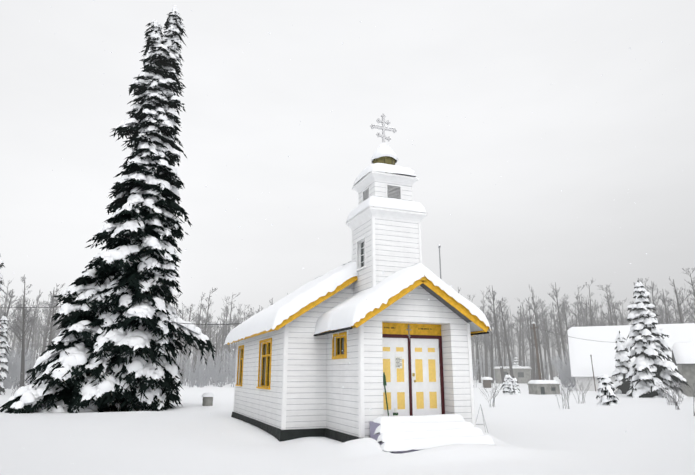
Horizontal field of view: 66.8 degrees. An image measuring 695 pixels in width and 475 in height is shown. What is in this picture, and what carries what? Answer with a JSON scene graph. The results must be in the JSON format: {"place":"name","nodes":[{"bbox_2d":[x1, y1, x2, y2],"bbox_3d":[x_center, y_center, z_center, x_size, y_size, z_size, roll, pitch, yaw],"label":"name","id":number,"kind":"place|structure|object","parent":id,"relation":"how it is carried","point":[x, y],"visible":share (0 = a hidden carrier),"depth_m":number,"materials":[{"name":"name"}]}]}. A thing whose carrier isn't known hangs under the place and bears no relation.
{"place":"outdoors","nodes":[
{"label":"outdoors","id":0,"kind":"place"},
{"bbox_2d":[0,280,18,317],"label":"bare tree","id":1,"kind":"object","parent":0,"point":[6,296],"depth_m":88.40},
{"bbox_2d":[0,289,22,340],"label":"bare tree","id":2,"kind":"object","parent":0,"point":[9,296],"depth_m":58.10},
{"bbox_2d":[10,308,28,355],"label":"bare tree","id":3,"kind":"object","parent":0,"point":[14,340],"depth_m":91.32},
{"bbox_2d":[12,297,28,357],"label":"bare tree","id":4,"kind":"object","parent":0,"point":[19,327],"depth_m":83.68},
{"bbox_2d":[19,290,41,356],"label":"bare tree","id":5,"kind":"object","parent":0,"point":[30,335],"depth_m":71.49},
{"bbox_2d":[31,290,59,357],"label":"bare tree","id":6,"kind":"object","parent":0,"point":[45,340],"depth_m":69.00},
{"bbox_2d":[40,290,61,350],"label":"bare tree","id":7,"kind":"object","parent":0,"point":[43,310],"depth_m":77.02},
{"bbox_2d":[45,283,63,344],"bbox_3d":[-34.504,11.166,61.271,2.172,12.208,1.654,-2,-13,6],"label":"bare tree","id":8,"kind":"object","parent":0,"point":[49,305],"depth_m":61.67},
{"bbox_2d":[201,392,214,396],"bbox_3d":[-7.544,8.496,28.534,0.660,0.236,0.660,6,-16,-21],"label":"snow cap","id":9,"kind":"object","parent":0,"point":[208,394],"depth_m":28.29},
{"bbox_2d":[0,374,694,474],"bbox_3d":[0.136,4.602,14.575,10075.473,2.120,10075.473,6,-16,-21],"label":"ground snow","id":10,"kind":"structure","parent":0,"point":[531,434],"depth_m":12.95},
{"bbox_2d":[0,313,7,394],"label":"spruce tree","id":11,"kind":"object","parent":10,"relation":"on","point":[3,370],"visible":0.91,"depth_m":44.97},
{"bbox_2d":[0,316,8,393],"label":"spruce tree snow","id":12,"kind":"structure","parent":11,"relation":"on","point":[3,359],"depth_m":44.95,"materials":[{"name":"snow"}]},
{"bbox_2d":[0,256,11,353],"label":"spruce tree","id":13,"kind":"object","parent":10,"relation":"on","point":[1,264],"visible":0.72,"depth_m":45.38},
{"bbox_2d":[0,253,8,348],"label":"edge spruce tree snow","id":14,"kind":"structure","parent":13,"relation":"attached to","point":[1,276],"depth_m":45.61,"materials":[{"name":"snow"}]},
{"bbox_2d":[7,275,39,386],"bbox_3d":[-31.262,9.072,50.933,3.014,11.378,2.714,-8,-13,18],"label":"bare tree","id":15,"kind":"object","parent":10,"relation":"on","point":[23,330],"depth_m":50.83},
{"bbox_2d":[15,284,31,379],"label":"bare tree","id":16,"kind":"object","parent":10,"relation":"on","point":[20,337],"depth_m":80.63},
{"bbox_2d":[25,312,43,382],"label":"bare tree","id":17,"kind":"object","parent":10,"relation":"on","point":[34,334],"depth_m":75.28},
{"bbox_2d":[27,296,41,372],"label":"bare tree","id":18,"kind":"object","parent":10,"relation":"on","point":[38,312],"depth_m":114.34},
{"bbox_2d":[32,305,41,368],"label":"bare tree","id":19,"kind":"object","parent":10,"relation":"on","point":[35,343],"depth_m":91.48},
{"bbox_2d":[33,313,44,359],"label":"bare tree","id":20,"kind":"object","parent":10,"relation":"on","point":[38,340],"depth_m":85.55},
{"bbox_2d":[0,267,145,413],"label":"spruce tree","id":21,"kind":"object","parent":10,"relation":"on","point":[70,398],"visible":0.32,"depth_m":25.09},
{"bbox_2d":[8,263,150,412],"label":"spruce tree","id":22,"kind":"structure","parent":21,"relation":"on","point":[75,357],"depth_m":25.04,"materials":[{"name":"white"}]},
{"bbox_2d":[66,11,215,411],"bbox_3d":[-10.544,-2.412,28.850,7.288,23.665,6.374,-5,-15,18],"label":"spruce tree","id":23,"kind":"object","parent":10,"relation":"on","point":[131,274],"depth_m":27.21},
{"bbox_2d":[85,5,208,409],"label":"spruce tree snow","id":24,"kind":"structure","parent":23,"relation":"on","point":[137,339],"depth_m":27.10,"materials":[{"name":"white"}]},
{"bbox_2d":[178,310,188,376],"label":"bare tree","id":25,"kind":"object","parent":10,"relation":"on","point":[180,353],"depth_m":80.57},
{"bbox_2d":[180,304,194,382],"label":"bare tree","id":26,"kind":"object","parent":10,"relation":"on","point":[184,351],"depth_m":76.66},
{"bbox_2d":[192,293,210,372],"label":"bare tree","id":27,"kind":"object","parent":10,"relation":"on","point":[195,360],"depth_m":80.77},
{"bbox_2d":[194,288,216,381],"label":"bare tree","id":28,"kind":"object","parent":10,"relation":"on","point":[201,306],"depth_m":78.70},
{"bbox_2d":[202,397,212,405],"bbox_3d":[-7.544,8.858,28.440,0.570,0.520,0.570,6,-16,-21],"label":"bucket","id":29,"kind":"object","parent":10,"relation":"on","point":[207,401],"visible":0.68,"depth_m":28.24,"materials":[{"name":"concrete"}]},
{"bbox_2d":[203,323,217,368],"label":"bare tree","id":30,"kind":"object","parent":10,"relation":"on","point":[211,336],"depth_m":81.02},
{"bbox_2d":[213,323,225,360],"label":"bare tree","id":31,"kind":"object","parent":10,"relation":"on","point":[219,336],"depth_m":98.23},
{"bbox_2d":[212,321,228,382],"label":"bare tree","id":32,"kind":"object","parent":10,"relation":"on","point":[220,341],"depth_m":80.63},
{"bbox_2d":[215,314,227,381],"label":"bare tree","id":33,"kind":"object","parent":10,"relation":"on","point":[221,349],"depth_m":82.60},
{"bbox_2d":[221,296,229,371],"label":"bare tree","id":34,"kind":"object","parent":10,"relation":"on","point":[226,335],"depth_m":89.80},
{"bbox_2d":[221,293,240,379],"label":"bare tree","id":35,"kind":"object","parent":10,"relation":"on","point":[231,322],"depth_m":97.80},
{"bbox_2d":[225,323,236,374],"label":"bare tree","id":36,"kind":"object","parent":10,"relation":"on","point":[235,346],"depth_m":82.04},
{"bbox_2d":[1,341,575,388],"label":"forest","id":37,"kind":"object","parent":10,"relation":"on","point":[200,376],"visible":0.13,"depth_m":67.70,"materials":[{"name":"grey plant"}]},
{"bbox_2d":[2,284,692,378],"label":"background trees","id":38,"kind":"object","parent":10,"relation":"on","point":[514,350],"visible":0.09,"depth_m":93.77,"materials":[{"name":"grey plant"}]},
{"bbox_2d":[8,376,694,415],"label":"field bush","id":39,"kind":"object","parent":10,"relation":"on","point":[561,393],"visible":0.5,"depth_m":29.01,"materials":[{"name":"grey plant"}]},
{"bbox_2d":[467,294,475,374],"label":"bare tree","id":40,"kind":"object","parent":10,"relation":"on","point":[472,350],"depth_m":113.59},
{"bbox_2d":[473,306,480,379],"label":"bare tree","id":41,"kind":"object","parent":10,"relation":"on","point":[476,357],"depth_m":97.23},
{"bbox_2d":[471,334,483,382],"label":"bare tree","id":42,"kind":"object","parent":10,"relation":"on","point":[479,375],"depth_m":81.78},
{"bbox_2d":[480,331,490,376],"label":"bare tree","id":43,"kind":"object","parent":10,"relation":"on","point":[485,359],"depth_m":88.06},
{"bbox_2d":[481,307,489,376],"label":"bare tree","id":44,"kind":"object","parent":10,"relation":"on","point":[486,355],"depth_m":88.53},
{"bbox_2d":[483,380,491,387],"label":"shed","id":45,"kind":"structure","parent":10,"relation":"on","point":[488,384],"depth_m":61.33,"materials":[{"name":"grey wood"}]},
{"bbox_2d":[485,312,499,382],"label":"bare tree","id":46,"kind":"object","parent":10,"relation":"on","point":[492,371],"depth_m":80.33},
{"bbox_2d":[484,287,506,383],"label":"bare tree","id":47,"kind":"object","parent":10,"relation":"on","point":[500,358],"depth_m":77.28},
{"bbox_2d":[490,307,500,365],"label":"bare tree","id":48,"kind":"object","parent":10,"relation":"on","point":[495,346],"depth_m":95.28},
{"bbox_2d":[498,303,512,365],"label":"bare tree","id":49,"kind":"object","parent":10,"relation":"on","point":[508,324],"depth_m":90.04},
{"bbox_2d":[494,300,517,377],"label":"bare tree","id":50,"kind":"object","parent":10,"relation":"on","point":[509,358],"depth_m":76.43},
{"bbox_2d":[501,373,514,392],"bbox_3d":[13.039,12.155,42.794,1.260,2.219,1.342,6,-16,-21],"label":"spruce tree","id":51,"kind":"object","parent":10,"relation":"on","point":[508,387],"visible":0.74,"depth_m":42.65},
{"bbox_2d":[502,374,513,394],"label":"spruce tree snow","id":52,"kind":"structure","parent":51,"relation":"on","point":[508,383],"depth_m":42.66,"materials":[{"name":"snow"}]},
{"bbox_2d":[505,318,517,358],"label":"bare tree","id":53,"kind":"object","parent":10,"relation":"on","point":[510,337],"depth_m":104.62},
{"bbox_2d":[495,369,530,382],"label":"shed block walls","id":54,"kind":"structure","parent":10,"relation":"on","point":[526,378],"depth_m":78.26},
{"bbox_2d":[493,366,530,368],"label":"roof snow","id":55,"kind":"structure","parent":54,"relation":"on","point":[516,367],"depth_m":78.61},
{"bbox_2d":[512,318,523,364],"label":"bare tree","id":56,"kind":"object","parent":10,"relation":"on","point":[518,330],"depth_m":96.78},
{"bbox_2d":[510,303,526,365],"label":"bare tree","id":57,"kind":"object","parent":10,"relation":"on","point":[519,336],"depth_m":88.99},
{"bbox_2d":[516,308,533,364],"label":"bare tree","id":58,"kind":"object","parent":10,"relation":"on","point":[522,340],"depth_m":108.37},
{"bbox_2d":[517,315,534,365],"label":"bare tree","id":59,"kind":"object","parent":10,"relation":"on","point":[523,347],"depth_m":85.16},
{"bbox_2d":[521,307,535,379],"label":"bare tree","id":60,"kind":"object","parent":10,"relation":"on","point":[530,345],"depth_m":89.79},
{"bbox_2d":[523,302,545,379],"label":"bare tree","id":61,"kind":"object","parent":10,"relation":"on","point":[537,324],"depth_m":77.41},
{"bbox_2d":[521,297,548,379],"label":"bare tree","id":62,"kind":"object","parent":10,"relation":"on","point":[533,359],"depth_m":75.37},
{"bbox_2d":[530,324,541,379],"bbox_3d":[17.296,10.999,47.850,0.470,6.309,0.900,6,-16,-21],"label":"utility pole","id":63,"kind":"object","parent":10,"relation":"on","point":[537,357],"visible":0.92,"depth_m":47.90,"materials":[{"name":"grey wood"}]},
{"bbox_2d":[0,307,602,341],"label":"service wire","id":64,"kind":"object","parent":63,"relation":"hanging from","point":[190,323],"visible":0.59,"depth_m":32.71,"materials":[{"name":"grey"}]},
{"bbox_2d":[528,385,559,394],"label":"small box walls","id":65,"kind":"structure","parent":10,"relation":"on","point":[534,389],"depth_m":45.13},
{"bbox_2d":[528,380,559,383],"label":"roof snow","id":66,"kind":"structure","parent":65,"relation":"on","point":[542,382],"depth_m":45.30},
{"bbox_2d":[540,387,555,394],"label":"small box openings","id":67,"kind":"object","parent":65,"relation":"in","point":[543,390],"visible":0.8,"depth_m":45.00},
{"bbox_2d":[533,300,554,369],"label":"bare tree","id":68,"kind":"object","parent":10,"relation":"on","point":[545,321],"depth_m":90.56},
{"bbox_2d":[538,309,552,379],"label":"bare tree","id":69,"kind":"object","parent":10,"relation":"on","point":[544,349],"depth_m":90.76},
{"bbox_2d":[541,313,552,379],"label":"bare tree","id":70,"kind":"object","parent":10,"relation":"on","point":[549,353],"depth_m":87.74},
{"bbox_2d":[540,317,553,379],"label":"bare tree","id":71,"kind":"object","parent":10,"relation":"on","point":[541,327],"depth_m":87.99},
{"bbox_2d":[543,307,552,378],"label":"bare tree","id":72,"kind":"object","parent":10,"relation":"on","point":[547,325],"depth_m":104.62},
{"bbox_2d":[547,318,558,376],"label":"bare tree","id":73,"kind":"object","parent":10,"relation":"on","point":[552,353],"depth_m":120.68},
{"bbox_2d":[545,306,563,361],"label":"bare tree","id":74,"kind":"object","parent":10,"relation":"on","point":[550,314],"depth_m":90.68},
{"bbox_2d":[550,318,561,368],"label":"bare tree","id":75,"kind":"object","parent":10,"relation":"on","point":[557,346],"depth_m":86.53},
{"bbox_2d":[549,315,562,378],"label":"bare tree","id":76,"kind":"object","parent":10,"relation":"on","point":[559,338],"depth_m":102.50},
{"bbox_2d":[556,299,574,380],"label":"bare tree","id":77,"kind":"object","parent":10,"relation":"on","point":[563,309],"depth_m":81.10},
{"bbox_2d":[595,378,618,405],"bbox_3d":[14.147,8.641,28.814,1.300,2.283,1.262,6,-16,-21],"label":"spruce tree","id":78,"kind":"object","parent":10,"relation":"on","point":[605,392],"visible":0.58,"depth_m":28.66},
{"bbox_2d":[596,373,617,405],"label":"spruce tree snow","id":79,"kind":"structure","parent":78,"relation":"attached to","point":[604,398],"depth_m":28.68,"materials":[{"name":"snow"}]},
{"bbox_2d":[612,331,631,393],"bbox_3d":[23.518,11.090,45.329,2.690,6.073,2.272,6,-16,-21],"label":"spruce tree","id":80,"kind":"object","parent":10,"relation":"on","point":[624,386],"visible":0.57,"depth_m":44.87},
{"bbox_2d":[612,333,632,393],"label":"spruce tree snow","id":81,"kind":"structure","parent":80,"relation":"on","point":[622,356],"depth_m":45.20,"materials":[{"name":"snow"}]},
{"bbox_2d":[575,377,680,392],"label":"house walls","id":82,"kind":"structure","parent":10,"relation":"on","point":[587,381],"depth_m":51.90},
{"bbox_2d":[567,323,694,376],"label":"snowy roof","id":83,"kind":"structure","parent":82,"relation":"on","point":[581,350],"depth_m":53.08,"materials":[{"name":"white"}]},
{"bbox_2d":[624,280,689,397],"bbox_3d":[22.830,8.418,40.223,4.824,10.270,5.046,6,-16,-21],"label":"spruce tree","id":84,"kind":"object","parent":10,"relation":"on","point":[657,372],"visible":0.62,"depth_m":39.22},
{"bbox_2d":[625,282,686,397],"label":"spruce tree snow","id":85,"kind":"structure","parent":84,"relation":"on","point":[641,362],"depth_m":39.20,"materials":[{"name":"snow"}]},
{"bbox_2d":[677,365,694,396],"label":"house walls","id":86,"kind":"structure","parent":10,"relation":"on","point":[687,372],"depth_m":40.14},
{"bbox_2d":[672,342,694,363],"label":"snow-covered roof","id":87,"kind":"structure","parent":86,"relation":"on","point":[683,353],"depth_m":41.38,"materials":[{"name":"white"}]},
{"bbox_2d":[672,350,694,365],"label":"house roof","id":88,"kind":"structure","parent":86,"relation":"on","point":[673,358],"depth_m":44.35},
{"bbox_2d":[0,0,694,373],"label":"sky","id":89,"kind":"structure","parent":0,"point":[69,83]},
{"bbox_2d":[13,0,693,463],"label":"falling snowflakes","id":90,"kind":"object","parent":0,"point":[343,246],"visible":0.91,"depth_m":4.58,"materials":[{"name":"white"}]},
{"bbox_2d":[227,275,489,389],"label":"trim","id":91,"kind":"structure","parent":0,"point":[401,328],"depth_m":14.15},
{"bbox_2d":[233,158,488,437],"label":"trim","id":92,"kind":"structure","parent":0,"point":[394,386],"depth_m":14.15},
{"bbox_2d":[231,412,369,442],"bbox_3d":[-0.030,6.354,17.359,5.980,0.700,10.230,6,-16,-21],"label":"building foundation","id":93,"kind":"object","parent":92,"relation":"attached to","point":[279,435],"visible":0.18,"depth_m":14.31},
{"bbox_2d":[234,181,471,437],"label":"church walls","id":94,"kind":"structure","parent":93,"relation":"on","point":[318,376],"depth_m":14.63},
{"bbox_2d":[364,186,399,199],"bbox_3d":[1.149,-1.158,16.229,1.230,0.471,1.230,6,-16,-21],"label":"louvered vent","id":95,"kind":"object","parent":94,"relation":"in","point":[366,194],"visible":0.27,"depth_m":15.73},
{"bbox_2d":[224,124,494,451],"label":"snow","id":96,"kind":"structure","parent":92,"relation":"on","point":[407,433],"depth_m":13.74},
{"bbox_2d":[282,322,482,331],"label":"roof soffit","id":97,"kind":"structure","parent":92,"relation":"attached to","point":[474,327],"depth_m":14.19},
{"bbox_2d":[373,156,395,173],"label":"dome","id":98,"kind":"structure","parent":92,"relation":"on","point":[390,160],"depth_m":16.27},
{"bbox_2d":[370,113,396,142],"bbox_3d":[1.149,-3.435,16.818,0.950,1.145,0.080,6,-16,-21],"label":"cross","id":99,"kind":"object","parent":98,"relation":"on","point":[383,128],"visible":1,"depth_m":16.80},
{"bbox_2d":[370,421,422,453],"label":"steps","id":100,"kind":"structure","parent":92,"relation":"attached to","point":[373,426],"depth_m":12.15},
{"bbox_2d":[393,357,401,415],"bbox_3d":[1.256,3.774,13.381,0.148,1.475,0.552,-6,-16,21],"label":"paper notice","id":101,"kind":"object","parent":92,"relation":"attached to","point":[400,365],"visible":0.62,"depth_m":13.70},
{"bbox_2d":[383,347,436,409],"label":"door panels","id":102,"kind":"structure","parent":92,"relation":"attached to","point":[419,378],"depth_m":13.71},
{"bbox_2d":[382,334,444,415],"bbox_3d":[1.624,3.601,13.760,2.000,2.090,0.070,6,-16,-21],"label":"door frame","id":103,"kind":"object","parent":92,"relation":"attached to","point":[409,363],"visible":0.48,"depth_m":13.92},
{"bbox_2d":[383,372,397,415],"bbox_3d":[1.053,3.958,13.195,0.330,1.124,0.350,6,-16,-21],"label":"broom","id":104,"kind":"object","parent":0,"point":[384,380],"depth_m":13.22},
{"bbox_2d":[420,283,471,321],"bbox_3d":[-0.019,1.120,18.684,6.460,4.942,10.610,6,-16,-21],"label":"church roofing","id":105,"kind":"object","parent":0,"point":[443,301],"visible":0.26,"depth_m":13.96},
{"bbox_2d":[479,290,490,362],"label":"bare tree","id":106,"kind":"object","parent":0,"point":[480,308],"depth_m":104.62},
{"bbox_2d":[495,300,507,359],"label":"bare tree","id":107,"kind":"object","parent":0,"point":[501,340],"depth_m":104.65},
{"bbox_2d":[504,311,513,349],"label":"bare tree","id":108,"kind":"object","parent":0,"point":[509,323],"depth_m":105.04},
{"bbox_2d":[525,285,544,379],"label":"bare tree","id":109,"kind":"object","parent":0,"point":[542,369],"depth_m":74.80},
{"bbox_2d":[541,282,569,365],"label":"bare tree","id":110,"kind":"object","parent":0,"point":[565,302],"depth_m":81.10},
{"bbox_2d":[554,302,578,343],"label":"bare tree","id":111,"kind":"object","parent":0,"point":[564,317],"depth_m":88.81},
{"bbox_2d":[570,308,580,326],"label":"bare tree","id":112,"kind":"object","parent":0,"point":[575,317],"depth_m":79.71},
{"bbox_2d":[571,293,585,326],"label":"bare tree","id":113,"kind":"object","parent":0,"point":[579,309],"depth_m":88.76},
{"bbox_2d":[570,284,589,326],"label":"bare tree","id":114,"kind":"object","parent":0,"point":[575,303],"depth_m":101.28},
{"bbox_2d":[577,296,593,326],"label":"bare tree","id":115,"kind":"object","parent":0,"point":[581,303],"depth_m":84.21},
{"bbox_2d":[579,280,602,325],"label":"bare tree","id":116,"kind":"object","parent":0,"point":[593,319],"depth_m":81.30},
{"bbox_2d":[596,305,607,325],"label":"bare tree","id":117,"kind":"object","parent":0,"point":[602,320],"depth_m":95.96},
{"bbox_2d":[596,284,618,325],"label":"bare tree","id":118,"kind":"object","parent":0,"point":[608,286],"depth_m":81.94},
{"bbox_2d":[602,292,616,325],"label":"bare tree","id":119,"kind":"object","parent":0,"point":[605,315],"depth_m":82.72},
{"bbox_2d":[603,286,620,325],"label":"bare tree","id":120,"kind":"object","parent":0,"point":[612,302],"depth_m":106.22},
{"bbox_2d":[606,304,625,325],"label":"bare tree","id":121,"kind":"object","parent":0,"point":[616,317],"depth_m":72.77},
{"bbox_2d":[615,304,626,324],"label":"bare tree","id":122,"kind":"object","parent":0,"point":[621,314],"depth_m":87.48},
{"bbox_2d":[645,281,665,323],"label":"bare tree","id":123,"kind":"object","parent":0,"point":[660,319],"depth_m":73.54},
{"bbox_2d":[651,289,681,323],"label":"bare tree","id":124,"kind":"object","parent":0,"point":[660,312],"depth_m":72.10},
{"bbox_2d":[674,293,682,323],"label":"bare tree","id":125,"kind":"object","parent":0,"point":[677,311],"depth_m":74.33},
{"bbox_2d":[663,276,694,323],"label":"bare tree","id":126,"kind":"object","parent":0,"point":[681,301],"depth_m":69.03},
{"bbox_2d":[670,300,687,323],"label":"bare tree","id":127,"kind":"object","parent":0,"point":[682,313],"depth_m":84.84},
{"bbox_2d":[673,298,691,322],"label":"bare tree","id":128,"kind":"object","parent":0,"point":[683,309],"depth_m":86.61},
{"bbox_2d":[682,268,694,322],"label":"bare tree","id":129,"kind":"object","parent":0,"point":[690,292],"depth_m":67.52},
{"bbox_3d":[13.777,12.493,43.526,1.165,1.982,1.340,6,-16,-21],"label":"spruce tree","id":130,"kind":"object","parent":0,"visible":0},
{"bbox_2d":[511,378,519,394],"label":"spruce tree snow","id":131,"kind":"structure","parent":130,"relation":"on","point":[516,387],"depth_m":43.39,"materials":[{"name":"snow"}]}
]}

